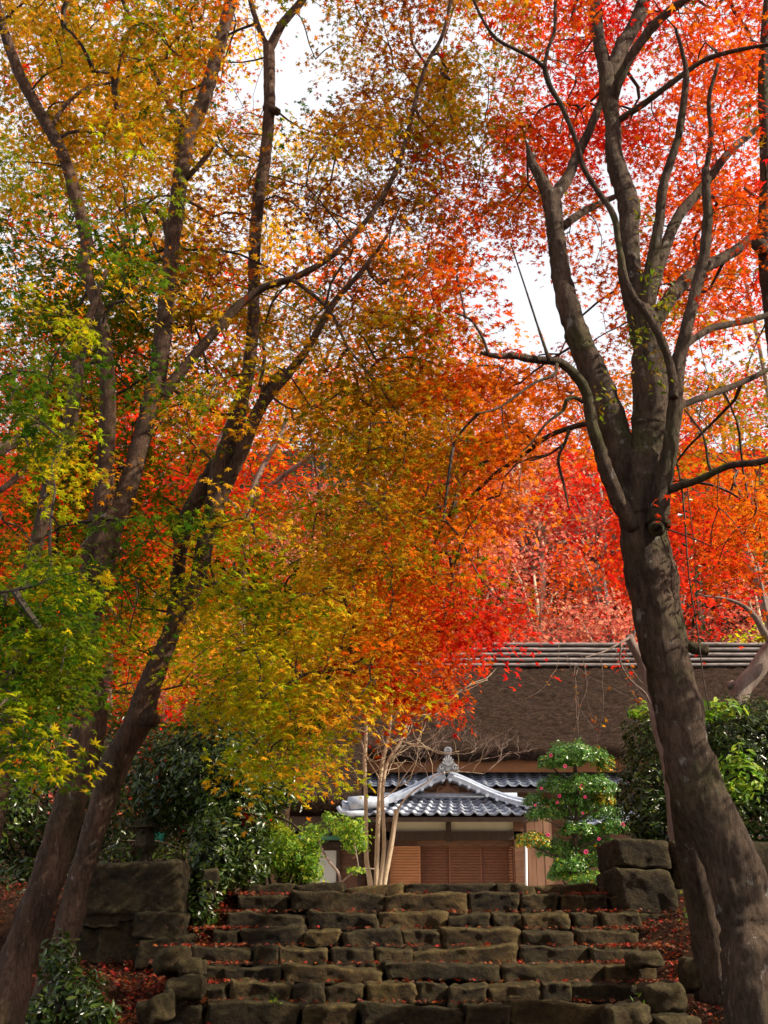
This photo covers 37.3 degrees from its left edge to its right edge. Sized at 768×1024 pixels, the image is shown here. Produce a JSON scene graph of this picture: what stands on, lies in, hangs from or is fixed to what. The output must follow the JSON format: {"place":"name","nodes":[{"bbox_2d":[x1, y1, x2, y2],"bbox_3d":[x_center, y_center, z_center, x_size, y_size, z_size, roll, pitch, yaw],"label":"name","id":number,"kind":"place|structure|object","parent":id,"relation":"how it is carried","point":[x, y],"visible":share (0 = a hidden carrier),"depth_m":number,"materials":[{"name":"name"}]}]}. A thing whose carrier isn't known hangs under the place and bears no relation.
{"place":"outdoors","nodes":[
{"label":"outdoors","id":0,"kind":"place"},
{"bbox_2d":[0,447,767,1023],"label":"ground","id":1,"kind":"structure","parent":0,"point":[644,935],"depth_m":11.36,"materials":[{"name":"red plant"}]},
{"bbox_2d":[0,493,45,575],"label":"hillside maple","id":2,"kind":"object","parent":1,"relation":"on","point":[10,541],"visible":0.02,"depth_m":65.17,"materials":[{"name":"red plant"}]},
{"bbox_2d":[11,699,67,796],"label":"hillside maple","id":3,"kind":"object","parent":1,"relation":"on","point":[28,762],"visible":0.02,"depth_m":44.99,"materials":[{"name":"red plant"}]},
{"bbox_2d":[0,453,80,512],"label":"hillside maple","id":4,"kind":"object","parent":1,"relation":"on","point":[8,475],"visible":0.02,"depth_m":75.47,"materials":[{"name":"red plant"}]},
{"bbox_2d":[0,415,89,485],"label":"hillside maple","id":5,"kind":"object","parent":1,"relation":"on","point":[16,447],"visible":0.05,"depth_m":86.87,"materials":[{"name":"red plant"}]},
{"bbox_2d":[24,928,123,1023],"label":"shrub","id":6,"kind":"object","parent":1,"relation":"on","point":[62,1006],"visible":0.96,"depth_m":7.80,"materials":[{"name":"green plant"}]},
{"bbox_2d":[30,654,133,753],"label":"hillside maple","id":7,"kind":"object","parent":1,"relation":"on","point":[120,674],"visible":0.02,"depth_m":48.90,"materials":[{"name":"red plant"}]},
{"bbox_2d":[39,723,151,827],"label":"hillside maple","id":8,"kind":"object","parent":1,"relation":"on","point":[85,809],"depth_m":43.44,"materials":[{"name":"red plant"}]},
{"bbox_2d":[0,662,192,894],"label":"dark bush","id":9,"kind":"object","parent":1,"relation":"on","point":[30,816],"visible":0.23,"depth_m":12.84,"materials":[{"name":"green plant"}]},
{"bbox_2d":[0,166,219,844],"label":"maple tree","id":10,"kind":"object","parent":1,"relation":"on","point":[57,645],"visible":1,"depth_m":5.65,"materials":[{"name":"green plant"}]},
{"bbox_2d":[74,396,179,465],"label":"hillside maple","id":11,"kind":"object","parent":1,"relation":"on","point":[130,428],"visible":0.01,"depth_m":88.16,"materials":[{"name":"red plant"}]},
{"bbox_2d":[127,805,163,857],"bbox_3d":[-2.553,3.545,12.139,0.440,0.806,0.440,0,-21,0],"label":"stone lantern","id":12,"kind":"object","parent":1,"relation":"on","point":[145,841],"visible":0.56,"depth_m":12.07,"materials":[{"name":"stone"}]},
{"bbox_2d":[75,857,218,969],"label":"retaining wall","id":13,"kind":"structure","parent":1,"relation":"on","point":[132,903],"depth_m":10.18,"materials":[{"name":"stone"}]},
{"bbox_2d":[123,709,186,834],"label":"hillside maple","id":14,"kind":"object","parent":1,"relation":"on","point":[163,738],"visible":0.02,"depth_m":42.81,"materials":[{"name":"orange plant"}]},
{"bbox_2d":[150,832,163,856],"bbox_3d":[-2.785,4.362,13.555,0.260,1.055,0.070,0,-21,0],"label":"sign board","id":15,"kind":"object","parent":1,"relation":"on","point":[160,837],"visible":0.18,"depth_m":13.69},
{"bbox_2d":[100,561,221,654],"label":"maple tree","id":16,"kind":"object","parent":1,"relation":"on","point":[148,614],"visible":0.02,"depth_m":55.69,"materials":[{"name":"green plant"}]},
{"bbox_2d":[112,629,213,730],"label":"hillside maple","id":17,"kind":"object","parent":1,"relation":"on","point":[165,705],"visible":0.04,"depth_m":48.70,"materials":[{"name":"orange plant"}]},
{"bbox_2d":[132,370,221,441],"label":"hillside maple","id":18,"kind":"object","parent":1,"relation":"on","point":[189,412],"visible":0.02,"depth_m":96.60,"materials":[{"name":"red plant"}]},
{"bbox_2d":[124,431,242,501],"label":"hillside maple","id":19,"kind":"object","parent":1,"relation":"on","point":[174,469],"visible":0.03,"depth_m":73.72,"materials":[{"name":"red plant"}]},
{"bbox_2d":[155,387,228,481],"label":"hillside maple","id":20,"kind":"object","parent":1,"relation":"on","point":[205,433],"visible":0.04,"depth_m":87.10,"materials":[{"name":"red plant"}]},
{"bbox_2d":[114,692,303,937],"bbox_3d":[-1.704,3.164,12.022,1.855,2.702,2.351,16,-26,-35],"label":"camellia bush","id":21,"kind":"object","parent":1,"relation":"on","point":[227,850],"visible":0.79,"depth_m":11.70,"materials":[{"name":"green plant"}]},
{"bbox_2d":[142,605,305,737],"bbox_3d":[-6.240,7.512,48.450,8.435,8.773,6.873,5,-22,-14],"label":"hillside maple","id":22,"kind":"object","parent":1,"relation":"on","point":[165,711],"visible":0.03,"depth_m":47.64,"materials":[{"name":"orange plant"}]},
{"bbox_2d":[166,449,283,528],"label":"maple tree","id":23,"kind":"object","parent":1,"relation":"on","point":[264,483],"visible":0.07,"depth_m":74.63,"materials":[{"name":"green plant"}]},
{"bbox_2d":[170,500,288,616],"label":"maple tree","id":24,"kind":"object","parent":1,"relation":"on","point":[276,543],"depth_m":66.19,"materials":[{"name":"green plant"}]},
{"bbox_2d":[192,392,291,492],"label":"hillside maple","id":25,"kind":"object","parent":1,"relation":"on","point":[255,441],"visible":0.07,"depth_m":86.73,"materials":[{"name":"red plant"}]},
{"bbox_2d":[161,526,333,641],"bbox_3d":[-7.212,5.029,58.342,9.470,8.888,8.150,0,-21,0],"label":"hillside maple","id":26,"kind":"object","parent":1,"relation":"on","point":[287,576],"visible":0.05,"depth_m":58.59,"materials":[{"name":"orange plant"}]},
{"bbox_2d":[0,0,495,1014],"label":"maple tree","id":27,"kind":"object","parent":1,"relation":"on","point":[214,484],"visible":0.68,"depth_m":9.35,"materials":[{"name":"yellow plant"}]},
{"bbox_2d":[0,0,504,1023],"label":"maple tree","id":28,"kind":"object","parent":1,"relation":"on","point":[34,910],"visible":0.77,"depth_m":8.92,"materials":[{"name":"brown plant"}]},
{"bbox_2d":[200,358,305,447],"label":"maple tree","id":29,"kind":"object","parent":1,"relation":"on","point":[266,409],"visible":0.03,"depth_m":96.36,"materials":[{"name":"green plant"}]},
{"bbox_2d":[211,412,333,887],"bbox_3d":[-1.473,1.620,14.242,1.699,6.504,0.379,-2,-21,6],"label":"pale barked tree","id":30,"kind":"object","parent":1,"relation":"on","point":[259,473],"visible":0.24,"depth_m":14.99,"materials":[{"name":"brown plant"}]},
{"bbox_2d":[252,827,304,883],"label":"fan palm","id":31,"kind":"object","parent":1,"relation":"on","point":[267,882],"visible":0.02,"depth_m":13.44,"materials":[{"name":"green plant"}]},
{"bbox_2d":[251,814,325,885],"bbox_3d":[-1.089,3.833,12.812,0.925,0.965,1.145,0,-21,0],"label":"sunlit shrub","id":32,"kind":"object","parent":1,"relation":"on","point":[303,870],"visible":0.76,"depth_m":12.50,"materials":[{"name":"green plant"}]},
{"bbox_2d":[247,430,380,548],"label":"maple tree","id":33,"kind":"object","parent":1,"relation":"on","point":[314,476],"visible":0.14,"depth_m":74.65,"materials":[{"name":"green plant"}]},
{"bbox_2d":[252,374,386,502],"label":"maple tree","id":34,"kind":"object","parent":1,"relation":"on","point":[322,467],"visible":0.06,"depth_m":86.06,"materials":[{"name":"green plant"}]},
{"bbox_2d":[266,357,376,458],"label":"hillside maple","id":35,"kind":"object","parent":1,"relation":"on","point":[295,407],"visible":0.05,"depth_m":98.24,"materials":[{"name":"orange plant"}]},
{"bbox_2d":[249,477,397,591],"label":"hillside maple","id":36,"kind":"object","parent":1,"relation":"on","point":[287,541],"visible":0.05,"depth_m":64.27,"materials":[{"name":"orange plant"}]},
{"bbox_2d":[300,422,435,524],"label":"hillside maple","id":37,"kind":"object","parent":1,"relation":"on","point":[363,477],"visible":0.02,"depth_m":75.70,"materials":[{"name":"orange plant"}]},
{"bbox_2d":[311,503,440,608],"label":"hillside maple","id":38,"kind":"object","parent":1,"relation":"on","point":[389,537],"visible":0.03,"depth_m":65.69,"materials":[{"name":"orange plant"}]},
{"bbox_2d":[340,410,447,500],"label":"hillside maple","id":39,"kind":"object","parent":1,"relation":"on","point":[384,462],"visible":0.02,"depth_m":85.01,"materials":[{"name":"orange plant"}]},
{"bbox_2d":[337,548,470,635],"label":"hillside maple","id":40,"kind":"object","parent":1,"relation":"on","point":[403,600],"visible":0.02,"depth_m":57.42,"materials":[{"name":"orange plant"}]},
{"bbox_2d":[164,882,658,1023],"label":"stone stairway","id":41,"kind":"object","parent":1,"relation":"on","point":[526,1002],"visible":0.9,"depth_m":9.61,"materials":[{"name":"brown stone"}]},
{"bbox_2d":[138,992,176,1023],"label":"boulder","id":42,"kind":"object","parent":41,"relation":"on","point":[160,1009],"visible":1,"depth_m":8.03,"materials":[{"name":"stone"}]},
{"bbox_2d":[165,975,205,1003],"bbox_3d":[-1.494,3.605,8.572,0.284,0.210,0.461,0,-21,0],"label":"boulder","id":43,"kind":"object","parent":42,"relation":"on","point":[190,988],"visible":0.93,"depth_m":8.39,"materials":[{"name":"stone"}]},
{"bbox_2d":[155,946,192,975],"bbox_3d":[-1.712,3.636,9.212,0.274,0.236,0.480,0,-21,0],"label":"boulder","id":44,"kind":"object","parent":41,"relation":"on","point":[168,960],"visible":0.74,"depth_m":9.01,"materials":[{"name":"stone"}]},
{"bbox_2d":[177,956,208,978],"bbox_3d":[-1.536,3.666,9.137,0.242,0.184,0.460,0,-21,0],"label":"boulder","id":45,"kind":"object","parent":41,"relation":"on","point":[196,966],"visible":0.94,"depth_m":8.97,"materials":[{"name":"stone"}]},
{"bbox_2d":[241,807,273,862],"bbox_3d":[-1.312,3.390,11.549,0.367,0.825,0.281,0,-21,0],"label":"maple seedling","id":46,"kind":"object","parent":41,"relation":"on","point":[246,816],"visible":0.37,"depth_m":11.65,"materials":[{"name":"green plant"}]},
{"bbox_2d":[266,991,281,1005],"bbox_3d":[-0.815,3.622,8.472,0.125,0.104,0.067,0,-21,0],"label":"fern tuft","id":47,"kind":"object","parent":41,"relation":"on","point":[273,1000],"visible":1,"depth_m":8.46,"materials":[{"name":"green plant"}]},
{"bbox_2d":[0,881,723,1023],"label":"fallen leaves","id":48,"kind":"object","parent":41,"relation":"on","point":[151,982],"visible":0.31,"depth_m":9.74,"materials":[{"name":"red plant"}]},
{"bbox_2d":[600,997,651,1023],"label":"boulder","id":49,"kind":"object","parent":41,"relation":"on","point":[628,1011],"visible":0.99,"depth_m":8.07,"materials":[{"name":"stone"}]},
{"bbox_2d":[624,950,665,969],"bbox_3d":[2.064,3.551,9.021,0.278,0.145,0.458,0,-21,0],"label":"boulder","id":50,"kind":"object","parent":41,"relation":"on","point":[640,959],"visible":1,"depth_m":8.84,"materials":[{"name":"stone"}]},
{"bbox_2d":[636,979,687,1014],"bbox_3d":[2.073,3.614,8.455,0.332,0.268,0.467,0,-21,0],"label":"boulder","id":51,"kind":"object","parent":41,"relation":"on","point":[665,995],"visible":0.78,"depth_m":8.28,"materials":[{"name":"stone"}]},
{"bbox_2d":[651,1012,703,1023],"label":"boulder","id":52,"kind":"object","parent":41,"relation":"on","point":[668,1018],"visible":0.93,"depth_m":7.98,"materials":[{"name":"stone"}]},
{"bbox_2d":[678,958,706,992],"bbox_3d":[2.431,3.547,8.702,0.313,0.259,0.481,0,-21,0],"label":"boulder","id":53,"kind":"object","parent":41,"relation":"on","point":[691,979],"visible":0.54,"depth_m":8.58,"materials":[{"name":"stone"}]},
{"bbox_2d":[387,446,507,550],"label":"hillside maple","id":54,"kind":"object","parent":1,"relation":"on","point":[443,480],"visible":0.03,"depth_m":75.59,"materials":[{"name":"orange plant"}]},
{"bbox_2d":[393,393,507,499],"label":"hillside maple","id":55,"kind":"object","parent":1,"relation":"on","point":[462,432],"visible":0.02,"depth_m":87.02,"materials":[{"name":"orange plant"}]},
{"bbox_2d":[374,467,527,584],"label":"hillside maple","id":56,"kind":"object","parent":1,"relation":"on","point":[508,534],"visible":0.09,"depth_m":65.65,"materials":[{"name":"red plant"}]},
{"bbox_2d":[393,331,512,434],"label":"hillside maple","id":57,"kind":"object","parent":1,"relation":"on","point":[468,355],"visible":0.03,"depth_m":98.15,"materials":[{"name":"orange plant"}]},
{"bbox_2d":[175,642,767,889],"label":"thatched house","id":58,"kind":"structure","parent":1,"relation":"on","point":[465,826],"depth_m":33.30,"materials":[{"name":"brown plant"}]},
{"bbox_2d":[390,846,420,885],"bbox_3d":[0.528,9.634,29.395,0.834,1.922,0.060,0,-21,0],"label":"slatted door","id":59,"kind":"structure","parent":58,"relation":"in","point":[405,860],"depth_m":29.55,"materials":[{"name":"brown wood"}]},
{"bbox_2d":[420,847,448,884],"bbox_3d":[1.325,9.765,29.795,0.846,1.948,0.060,0,-21,0],"label":"slatted door","id":60,"kind":"structure","parent":58,"relation":"in","point":[434,861],"depth_m":29.96,"materials":[{"name":"brown wood"}]},
{"bbox_2d":[449,847,481,883],"bbox_3d":[2.139,9.746,29.738,0.863,1.945,0.060,0,-21,0],"label":"slatted door","id":61,"kind":"structure","parent":58,"relation":"in","point":[465,863],"depth_m":29.90,"materials":[{"name":"brown wood"}]},
{"bbox_2d":[481,847,514,883],"bbox_3d":[2.998,9.765,29.795,0.921,1.948,0.060,0,-21,0],"label":"slatted door","id":62,"kind":"structure","parent":58,"relation":"in","point":[497,862],"depth_m":29.96,"materials":[{"name":"brown wood"}]},
{"bbox_2d":[395,526,563,642],"bbox_3d":[4.392,5.103,56.527,9.136,9.451,8.509,0,-21,0],"label":"hillside maple","id":63,"kind":"object","parent":1,"relation":"on","point":[519,568],"visible":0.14,"depth_m":55.91,"materials":[{"name":"red plant"}]},
{"bbox_2d":[474,376,566,464],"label":"hillside maple","id":64,"kind":"object","parent":1,"relation":"on","point":[533,411],"visible":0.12,"depth_m":95.88,"materials":[{"name":"orange plant"}]},
{"bbox_2d":[461,404,581,512],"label":"hillside maple","id":65,"kind":"object","parent":1,"relation":"on","point":[548,425],"visible":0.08,"depth_m":86.20,"materials":[{"name":"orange plant"}]},
{"bbox_2d":[449,415,594,549],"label":"hillside maple","id":66,"kind":"object","parent":1,"relation":"on","point":[519,466],"visible":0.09,"depth_m":76.14,"materials":[{"name":"red plant"}]},
{"bbox_2d":[479,611,572,642],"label":"hillside maple","id":67,"kind":"object","parent":1,"relation":"on","point":[546,636],"visible":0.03,"depth_m":49.14,"materials":[{"name":"red plant"}]},
{"bbox_2d":[461,446,618,609],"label":"hillside maple","id":68,"kind":"object","parent":1,"relation":"on","point":[539,524],"visible":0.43,"depth_m":65.72,"materials":[{"name":"red plant"}]},
{"bbox_2d":[465,530,627,642],"bbox_3d":[7.595,5.447,56.291,8.464,8.679,7.332,0,-21,0],"label":"hillside maple","id":69,"kind":"object","parent":1,"relation":"on","point":[541,586],"visible":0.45,"depth_m":56.26,"materials":[{"name":"red plant"}]},
{"bbox_2d":[351,0,767,1023],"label":"maple tree","id":70,"kind":"object","parent":1,"relation":"on","point":[723,876],"visible":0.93,"depth_m":8.39,"materials":[{"name":"red plant"}]},
{"bbox_2d":[672,462,717,710],"bbox_3d":[1.967,0.407,7.175,0.191,1.681,0.306,-9,-23,23],"label":"hanging vine","id":71,"kind":"object","parent":70,"relation":"hanging from","point":[696,576],"visible":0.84,"depth_m":7.20,"materials":[{"name":"red plant"}]},
{"bbox_2d":[524,357,630,458],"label":"hillside maple","id":72,"kind":"object","parent":1,"relation":"on","point":[623,388],"visible":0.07,"depth_m":98.13,"materials":[{"name":"orange plant"}]},
{"bbox_2d":[546,441,617,559],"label":"hillside maple","id":73,"kind":"object","parent":1,"relation":"on","point":[597,506],"visible":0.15,"depth_m":75.12,"materials":[{"name":"red plant"}]},
{"bbox_2d":[539,403,631,509],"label":"hillside maple","id":74,"kind":"object","parent":1,"relation":"on","point":[580,435],"visible":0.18,"depth_m":86.49,"materials":[{"name":"red plant"}]},
{"bbox_2d":[537,583,637,642],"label":"hillside maple","id":75,"kind":"object","parent":1,"relation":"on","point":[603,637],"visible":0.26,"depth_m":50.83,"materials":[{"name":"red plant"}]},
{"bbox_2d":[503,456,673,612],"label":"hillside maple","id":76,"kind":"object","parent":1,"relation":"on","point":[575,481],"visible":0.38,"depth_m":66.33,"materials":[{"name":"red plant"}]},
{"bbox_2d":[524,628,674,841],"bbox_3d":[2.152,2.448,11.187,1.586,2.889,0.644,0,-21,0],"label":"pruned tree","id":77,"kind":"object","parent":1,"relation":"on","point":[631,643],"visible":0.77,"depth_m":11.47,"materials":[{"name":"brown plant"}]},
{"bbox_2d":[517,527,691,642],"bbox_3d":[11.059,5.255,56.107,9.012,9.082,8.636,0,-21,0],"label":"hillside maple","id":78,"kind":"object","parent":1,"relation":"on","point":[584,583],"visible":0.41,"depth_m":55.56,"materials":[{"name":"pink plant"}]},
{"bbox_2d":[612,363,718,437],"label":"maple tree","id":79,"kind":"object","parent":1,"relation":"on","point":[685,397],"visible":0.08,"depth_m":97.43,"materials":[{"name":"plant"}]},
{"bbox_2d":[608,435,731,541],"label":"hillside maple","id":80,"kind":"object","parent":1,"relation":"on","point":[689,465],"visible":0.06,"depth_m":76.64,"materials":[{"name":"orange plant"}]},
{"bbox_2d":[623,401,718,475],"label":"hillside maple","id":81,"kind":"object","parent":1,"relation":"on","point":[682,431],"visible":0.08,"depth_m":86.11,"materials":[{"name":"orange plant"}]},
{"bbox_2d":[592,520,764,642],"bbox_3d":[14.853,4.597,57.291,8.478,9.709,7.571,-8,-23,20],"label":"hillside maple","id":82,"kind":"object","parent":1,"relation":"on","point":[689,611],"visible":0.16,"depth_m":57.01,"materials":[{"name":"red plant"}]},
{"bbox_2d":[595,837,767,923],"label":"retaining wall","id":83,"kind":"structure","parent":1,"relation":"on","point":[642,873],"depth_m":10.73,"materials":[{"name":"stone"}]},
{"bbox_2d":[609,691,767,842],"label":"camellia hedge","id":84,"kind":"object","parent":1,"relation":"on","point":[747,788],"visible":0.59,"depth_m":11.88,"materials":[{"name":"green plant"}]},
{"bbox_2d":[613,471,767,632],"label":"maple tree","id":85,"kind":"object","parent":1,"relation":"on","point":[725,592],"visible":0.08,"depth_m":63.70,"materials":[{"name":"plant"}]},
{"bbox_2d":[679,370,767,491],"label":"hillside maple","id":86,"kind":"object","parent":1,"relation":"on","point":[734,447],"visible":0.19,"depth_m":85.98,"materials":[{"name":"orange plant"}]},
{"bbox_2d":[681,351,767,460],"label":"hillside maple","id":87,"kind":"object","parent":1,"relation":"on","point":[713,416],"visible":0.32,"depth_m":97.69,"materials":[{"name":"orange plant"}]},
{"bbox_2d":[684,559,767,642],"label":"hillside maple","id":88,"kind":"object","parent":1,"relation":"on","point":[744,627],"visible":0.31,"depth_m":55.98,"materials":[{"name":"red plant"}]},
{"bbox_2d":[684,496,767,625],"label":"hillside maple","id":89,"kind":"object","parent":1,"relation":"on","point":[762,538],"visible":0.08,"depth_m":64.15,"materials":[{"name":"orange plant"}]},
{"bbox_2d":[689,0,767,644],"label":"maple tree","id":90,"kind":"object","parent":1,"relation":"on","point":[761,182],"visible":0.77,"depth_m":9.28,"materials":[{"name":"red plant"}]},
{"bbox_2d":[698,562,767,784],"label":"pruned tree","id":91,"kind":"object","parent":1,"relation":"on","point":[750,677],"visible":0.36,"depth_m":13.35,"materials":[{"name":"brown plant"}]},
{"bbox_2d":[698,432,767,554],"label":"hillside maple","id":92,"kind":"object","parent":1,"relation":"on","point":[738,459],"visible":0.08,"depth_m":74.04,"materials":[{"name":"orange plant"}]},
{"bbox_2d":[722,623,764,642],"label":"hillside maple","id":93,"kind":"object","parent":1,"relation":"on","point":[742,636],"visible":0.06,"depth_m":48.68,"materials":[{"name":"yellow plant"}]},
{"bbox_2d":[730,350,767,442],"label":"hillside maple","id":94,"kind":"object","parent":1,"relation":"on","point":[756,396],"visible":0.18,"depth_m":100.79,"materials":[{"name":"orange plant"}]},
{"bbox_2d":[736,396,767,483],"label":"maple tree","id":95,"kind":"object","parent":1,"relation":"on","point":[756,433],"visible":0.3,"depth_m":88.63,"materials":[{"name":"plant"}]},
{"bbox_2d":[756,455,767,509],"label":"hillside maple","id":96,"kind":"object","parent":1,"relation":"on","point":[763,481],"visible":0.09,"depth_m":75.80,"materials":[{"name":"orange plant"}]},
{"bbox_2d":[0,0,767,457],"label":"sky","id":97,"kind":"structure","parent":0,"point":[290,86],"materials":[{"name":"white"}]},
{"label":"terrace","id":98,"kind":"structure","parent":0,"visible":0},
{"bbox_2d":[0,0,329,862],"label":"maple tree","id":99,"kind":"object","parent":98,"relation":"on","point":[248,470],"visible":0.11,"depth_m":17.03,"materials":[{"name":"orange plant"}]},
{"bbox_2d":[262,816,328,883],"bbox_3d":[-1.018,3.955,12.728,0.808,1.091,0.256,0,-21,0],"label":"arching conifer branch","id":100,"kind":"object","parent":98,"relation":"on","point":[282,826],"visible":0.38,"depth_m":12.88,"materials":[{"name":"green plant"}]},
{"bbox_2d":[297,810,374,882],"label":"leafy sapling","id":101,"kind":"object","parent":98,"relation":"on","point":[353,837],"visible":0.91,"depth_m":18.29,"materials":[{"name":"green plant"}]},
{"bbox_2d":[251,0,569,877],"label":"maple tree","id":102,"kind":"object","parent":98,"relation":"on","point":[319,482],"visible":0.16,"depth_m":17.30,"materials":[{"name":"brown plant"}]},
{"bbox_2d":[325,597,537,885],"bbox_3d":[0.698,3.937,19.143,3.638,5.477,1.677,-5,-22,12],"label":"crape myrtle","id":103,"kind":"object","parent":98,"relation":"on","point":[380,878],"visible":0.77,"depth_m":19.01,"materials":[{"name":"brown plant"}]},
{"bbox_2d":[515,737,629,885],"bbox_3d":[3.874,6.477,23.280,2.488,3.562,1.796,0,-21,0],"label":"cloud pruned azalea","id":104,"kind":"object","parent":98,"relation":"on","point":[571,865],"visible":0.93,"depth_m":23.21,"materials":[{"name":"green plant"}]},
{"bbox_2d":[494,0,767,674],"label":"maple tree","id":105,"kind":"object","parent":98,"relation":"on","point":[691,411],"visible":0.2,"depth_m":16.65,"materials":[{"name":"red plant"}]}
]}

